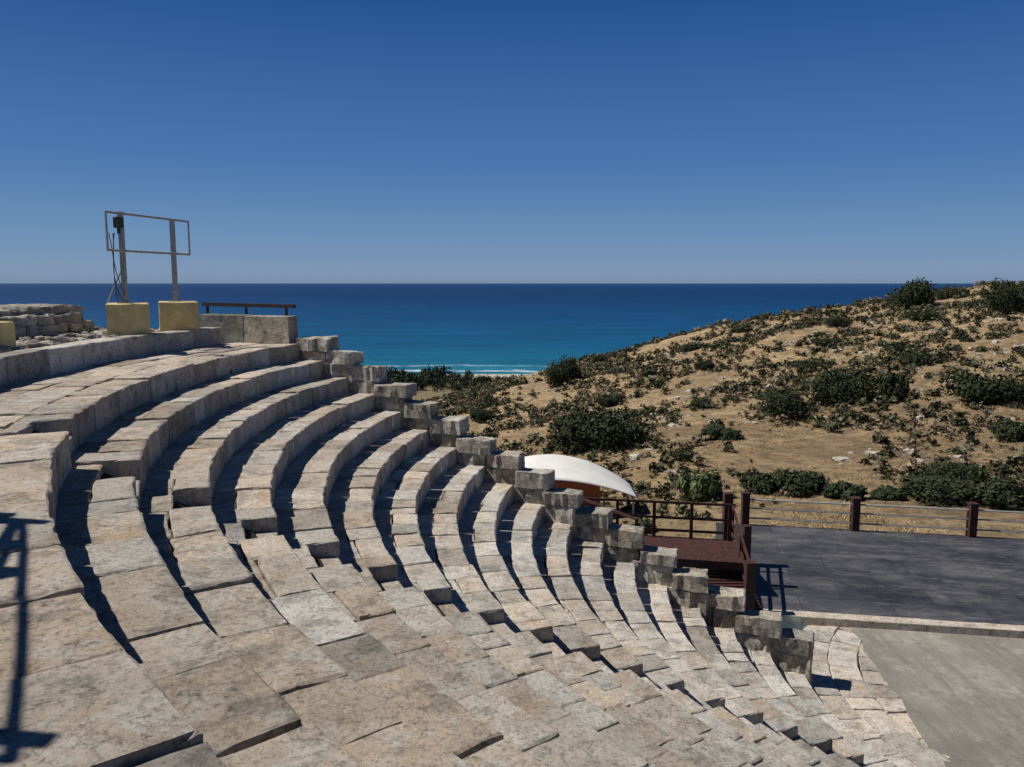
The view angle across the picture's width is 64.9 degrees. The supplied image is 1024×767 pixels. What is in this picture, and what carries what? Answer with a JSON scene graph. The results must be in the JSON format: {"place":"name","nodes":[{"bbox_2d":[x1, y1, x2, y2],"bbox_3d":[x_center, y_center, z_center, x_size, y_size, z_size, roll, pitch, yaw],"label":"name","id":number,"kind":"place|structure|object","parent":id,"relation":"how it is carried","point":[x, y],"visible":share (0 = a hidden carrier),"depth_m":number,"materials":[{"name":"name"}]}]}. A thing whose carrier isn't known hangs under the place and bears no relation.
{"place":"outdoors","nodes":[
{"label":"outdoors","id":0,"kind":"place"},
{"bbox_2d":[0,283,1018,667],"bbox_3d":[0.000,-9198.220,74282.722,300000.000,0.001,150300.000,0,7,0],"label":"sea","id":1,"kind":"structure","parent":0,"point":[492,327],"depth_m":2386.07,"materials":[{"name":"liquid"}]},
{"bbox_2d":[0,0,1023,282],"label":"sky","id":2,"kind":"structure","parent":0,"point":[296,141],"materials":[{"name":"blue"}]},
{"bbox_2d":[413,285,1023,658],"bbox_3d":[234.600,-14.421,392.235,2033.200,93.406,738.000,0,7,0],"label":"hillside terrain","id":3,"kind":"structure","parent":0,"point":[818,444],"depth_m":59.61,"materials":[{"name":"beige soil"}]},
{"bbox_2d":[383,364,522,391],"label":"coastal trees","id":4,"kind":"object","parent":3,"relation":"on","point":[423,378],"visible":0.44,"depth_m":591.60,"materials":[{"name":"green plant"}]},
{"bbox_2d":[469,408,494,422],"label":"bush","id":5,"kind":"object","parent":3,"relation":"on","point":[480,415],"visible":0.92,"depth_m":104.04,"materials":[{"name":"green plant"}]},
{"bbox_2d":[549,416,568,429],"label":"bush","id":6,"kind":"object","parent":3,"relation":"on","point":[557,420],"visible":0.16,"depth_m":78.80,"materials":[{"name":"green plant"}]},
{"bbox_2d":[543,355,581,387],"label":"bush","id":7,"kind":"object","parent":3,"relation":"on","point":[558,374],"visible":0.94,"depth_m":132.80,"materials":[{"name":"green plant"}]},
{"bbox_2d":[525,454,638,513],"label":"white canopy pavilion","id":8,"kind":"structure","parent":3,"relation":"on","point":[590,479],"depth_m":41.92,"materials":[{"name":"fabric"}]},
{"bbox_2d":[592,355,606,362],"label":"bush","id":9,"kind":"object","parent":3,"relation":"on","point":[598,358],"visible":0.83,"depth_m":160.30,"materials":[{"name":"green plant"}]},
{"bbox_2d":[544,404,655,453],"bbox_3d":[6.967,3.611,64.272,9.049,3.630,7.787,5,8,33],"label":"bush","id":10,"kind":"object","parent":3,"relation":"on","point":[595,428],"visible":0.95,"depth_m":62.88,"materials":[{"name":"green plant"}]},
{"bbox_2d":[596,392,621,406],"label":"bush","id":11,"kind":"object","parent":3,"relation":"on","point":[604,399],"visible":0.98,"depth_m":97.84,"materials":[{"name":"green plant"}]},
{"bbox_2d":[580,492,761,608],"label":"timber walkway","id":12,"kind":"structure","parent":3,"relation":"on","point":[725,560],"depth_m":23.96,"materials":[{"name":"brown wood"}]},
{"bbox_2d":[671,445,699,461],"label":"bush","id":13,"kind":"object","parent":3,"relation":"on","point":[684,453],"visible":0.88,"depth_m":52.23,"materials":[{"name":"green plant"}]},
{"bbox_2d":[680,343,700,351],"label":"bush","id":14,"kind":"object","parent":3,"relation":"on","point":[689,347],"visible":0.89,"depth_m":135.51,"materials":[{"name":"green plant"}]},
{"bbox_2d":[676,469,722,501],"bbox_3d":[10.022,5.475,42.704,2.486,1.984,2.310,0,7,0],"label":"bush","id":15,"kind":"object","parent":3,"relation":"on","point":[705,486],"visible":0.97,"depth_m":42.10,"materials":[{"name":"green plant"}]},
{"bbox_2d":[689,398,714,408],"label":"bush","id":16,"kind":"object","parent":3,"relation":"on","point":[696,402],"visible":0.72,"depth_m":84.17,"materials":[{"name":"green plant"}]},
{"bbox_2d":[694,359,714,369],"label":"bush","id":17,"kind":"object","parent":3,"relation":"on","point":[704,365],"visible":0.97,"depth_m":111.90,"materials":[{"name":"green plant"}]},
{"bbox_2d":[698,423,743,441],"bbox_3d":[15.336,3.661,58.843,3.375,1.334,2.900,3,8,24],"label":"bush","id":18,"kind":"object","parent":3,"relation":"on","point":[719,432],"visible":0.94,"depth_m":58.17,"materials":[{"name":"green plant"}]},
{"bbox_2d":[421,280,1023,533],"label":"hillside scrub","id":19,"kind":"object","parent":3,"relation":"on","point":[487,391],"visible":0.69,"depth_m":91.96,"materials":[{"name":"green plant"}]},
{"bbox_2d":[728,323,753,332],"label":"bush","id":20,"kind":"object","parent":3,"relation":"on","point":[736,327],"visible":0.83,"depth_m":148.67,"materials":[{"name":"green plant"}]},
{"bbox_2d":[739,467,780,494],"bbox_3d":[13.543,5.438,43.771,2.244,1.394,2.782,2,7,13],"label":"bush","id":21,"kind":"object","parent":3,"relation":"on","point":[758,481],"visible":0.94,"depth_m":43.22,"materials":[{"name":"green plant"}]},
{"bbox_2d":[512,287,1023,474],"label":"limestone outcrops","id":22,"kind":"object","parent":3,"relation":"on","point":[872,451],"visible":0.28,"depth_m":78.04,"materials":[{"name":"beige stone"}]},
{"bbox_2d":[758,385,822,420],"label":"bush","id":23,"kind":"object","parent":3,"relation":"on","point":[781,401],"visible":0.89,"depth_m":66.43,"materials":[{"name":"green plant"}]},
{"bbox_2d":[770,468,831,497],"bbox_3d":[15.575,5.347,43.150,3.438,1.515,3.260,0,7,0],"label":"bush","id":24,"kind":"object","parent":3,"relation":"on","point":[801,484],"visible":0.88,"depth_m":42.81,"materials":[{"name":"green plant"}]},
{"bbox_2d":[794,358,819,372],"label":"bush","id":25,"kind":"object","parent":3,"relation":"on","point":[805,364],"visible":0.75,"depth_m":91.47,"materials":[{"name":"green plant"}]},
{"bbox_2d":[811,336,842,346],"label":"bush","id":26,"kind":"object","parent":3,"relation":"on","point":[830,341],"visible":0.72,"depth_m":111.52,"materials":[{"name":"green plant"}]},
{"bbox_2d":[822,316,852,326],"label":"bush","id":27,"kind":"object","parent":3,"relation":"on","point":[837,321],"visible":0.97,"depth_m":126.79,"materials":[{"name":"green plant"}]},
{"bbox_2d":[804,366,874,407],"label":"bush","id":28,"kind":"object","parent":3,"relation":"on","point":[839,384],"visible":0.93,"depth_m":67.65,"materials":[{"name":"green plant"}]},
{"bbox_2d":[822,480,868,501],"bbox_3d":[17.247,5.640,41.719,2.034,1.156,2.206,-7,10,-43],"label":"bush","id":29,"kind":"object","parent":3,"relation":"on","point":[842,490],"visible":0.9,"depth_m":41.32,"materials":[{"name":"green plant"}]},
{"bbox_2d":[715,522,1023,625],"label":"stage","id":30,"kind":"object","parent":3,"relation":"on","point":[978,579],"visible":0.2,"depth_m":24.71,"materials":[{"name":"paint"}]},
{"bbox_2d":[740,491,1023,537],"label":"stage railing","id":31,"kind":"object","parent":30,"relation":"on","point":[971,519],"visible":0.99,"depth_m":28.82,"materials":[{"name":"brown wood"}]},
{"bbox_2d":[870,485,907,500],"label":"bush","id":32,"kind":"object","parent":3,"relation":"on","point":[887,493],"visible":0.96,"depth_m":40.90,"materials":[{"name":"green plant"}]},
{"bbox_2d":[876,370,909,402],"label":"bush","id":33,"kind":"object","parent":3,"relation":"on","point":[891,384],"visible":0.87,"depth_m":65.12,"materials":[{"name":"green plant"}]},
{"bbox_2d":[882,341,912,351],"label":"bush","id":34,"kind":"object","parent":3,"relation":"on","point":[897,344],"visible":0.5,"depth_m":95.86,"materials":[{"name":"green plant"}]},
{"bbox_2d":[887,277,938,309],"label":"bush","id":35,"kind":"object","parent":3,"relation":"on","point":[913,292],"visible":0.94,"depth_m":134.85,"materials":[{"name":"green plant"}]},
{"bbox_2d":[897,350,931,366],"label":"bush","id":36,"kind":"object","parent":3,"relation":"on","point":[907,356],"visible":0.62,"depth_m":79.78,"materials":[{"name":"green plant"}]},
{"bbox_2d":[905,310,944,320],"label":"bush","id":37,"kind":"object","parent":3,"relation":"on","point":[929,314],"visible":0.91,"depth_m":116.70,"materials":[{"name":"green plant"}]},
{"bbox_2d":[900,469,980,507],"bbox_3d":[21.544,5.291,40.804,3.275,1.674,4.381,1,7,12],"label":"bush","id":38,"kind":"object","parent":3,"relation":"on","point":[923,487],"visible":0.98,"depth_m":39.92,"materials":[{"name":"green plant"}]},
{"bbox_2d":[910,458,991,484],"bbox_3d":[24.616,4.905,45.025,3.875,1.506,3.615,0,7,0],"label":"bush","id":39,"kind":"object","parent":3,"relation":"on","point":[967,472],"visible":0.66,"depth_m":44.31,"materials":[{"name":"green plant"}]},
{"bbox_2d":[934,284,969,299],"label":"bush","id":40,"kind":"object","parent":3,"relation":"on","point":[947,293],"visible":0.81,"depth_m":144.22,"materials":[{"name":"green plant"}]},
{"bbox_2d":[931,361,1023,406],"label":"bush","id":41,"kind":"object","parent":3,"relation":"on","point":[985,389],"visible":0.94,"depth_m":60.80,"materials":[{"name":"green plant"}]},
{"bbox_2d":[961,474,1023,510],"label":"bush","id":42,"kind":"object","parent":3,"relation":"on","point":[995,493],"visible":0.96,"depth_m":38.59,"materials":[{"name":"green plant"}]},
{"bbox_2d":[986,277,1023,314],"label":"bush","id":43,"kind":"object","parent":3,"relation":"on","point":[1010,296],"visible":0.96,"depth_m":107.10,"materials":[{"name":"green plant"}]},
{"bbox_2d":[988,417,1023,441],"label":"bush","id":44,"kind":"object","parent":3,"relation":"on","point":[1016,429],"visible":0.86,"depth_m":51.85,"materials":[{"name":"green plant"}]},
{"bbox_2d":[1016,346,1023,357],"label":"bush","id":45,"kind":"object","parent":3,"relation":"on","point":[1021,351],"visible":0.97,"depth_m":76.29,"materials":[{"name":"green plant"}]},
{"bbox_2d":[850,627,1023,766],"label":"orchestra floor","id":46,"kind":"structure","parent":0,"point":[961,696],"depth_m":18.12,"materials":[{"name":"concrete"}]},
{"bbox_2d":[0,343,958,766],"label":"stone theatre seating","id":47,"kind":"object","parent":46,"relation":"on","point":[246,555],"visible":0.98,"depth_m":9.16,"materials":[{"name":"stone"}]},
{"bbox_2d":[0,304,159,352],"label":"rubble terrace wall","id":48,"kind":"structure","parent":47,"relation":"on","point":[39,325],"depth_m":17.93,"materials":[{"name":"stone"}]},
{"bbox_2d":[0,321,15,347],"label":"painted concrete block","id":49,"kind":"object","parent":48,"relation":"on","point":[7,335],"depth_m":14.75,"materials":[{"name":"paint"}]},
{"bbox_2d":[105,303,150,335],"bbox_3d":[-9.030,-1.496,18.958,1.183,0.792,0.748,-1,7,-7],"label":"painted concrete block","id":50,"kind":"object","parent":48,"relation":"on","point":[124,319],"depth_m":18.61,"materials":[{"name":"paint"}]},
{"bbox_2d":[104,210,190,302],"bbox_3d":[-8.929,-3.046,19.703,0.540,2.117,3.090,2,7,13],"label":"lighting frame","id":51,"kind":"object","parent":50,"relation":"on","point":[118,222],"visible":0.99,"depth_m":18.82,"materials":[{"name":"metal"}]},
{"bbox_2d":[158,301,199,332],"bbox_3d":[-8.605,-1.726,20.797,1.202,0.793,0.747,-1,7,-7],"label":"painted concrete block","id":52,"kind":"object","parent":48,"relation":"on","point":[178,315],"depth_m":20.45,"materials":[{"name":"paint"}]},
{"bbox_2d":[0,327,221,387],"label":"retaining wall","id":53,"kind":"structure","parent":47,"relation":"on","point":[17,366],"depth_m":16.25,"materials":[{"name":"stone"}]},
{"bbox_2d":[199,313,813,685],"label":"stepped stone wall","id":54,"kind":"structure","parent":47,"relation":"on","point":[789,650],"depth_m":19.84,"materials":[{"name":"stone"}]},
{"bbox_2d":[202,302,295,315],"bbox_3d":[-7.452,-1.757,22.753,3.069,1.050,0.129,2,8,19],"label":"handrail","id":55,"kind":"object","parent":54,"relation":"attached to","point":[246,305],"visible":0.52,"depth_m":22.65,"materials":[{"name":"brown metal"}]},
{"bbox_2d":[762,609,1023,638],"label":"stage kerb","id":56,"kind":"structure","parent":46,"relation":"on","point":[798,620],"depth_m":21.18,"materials":[{"name":"stone"}]}
]}

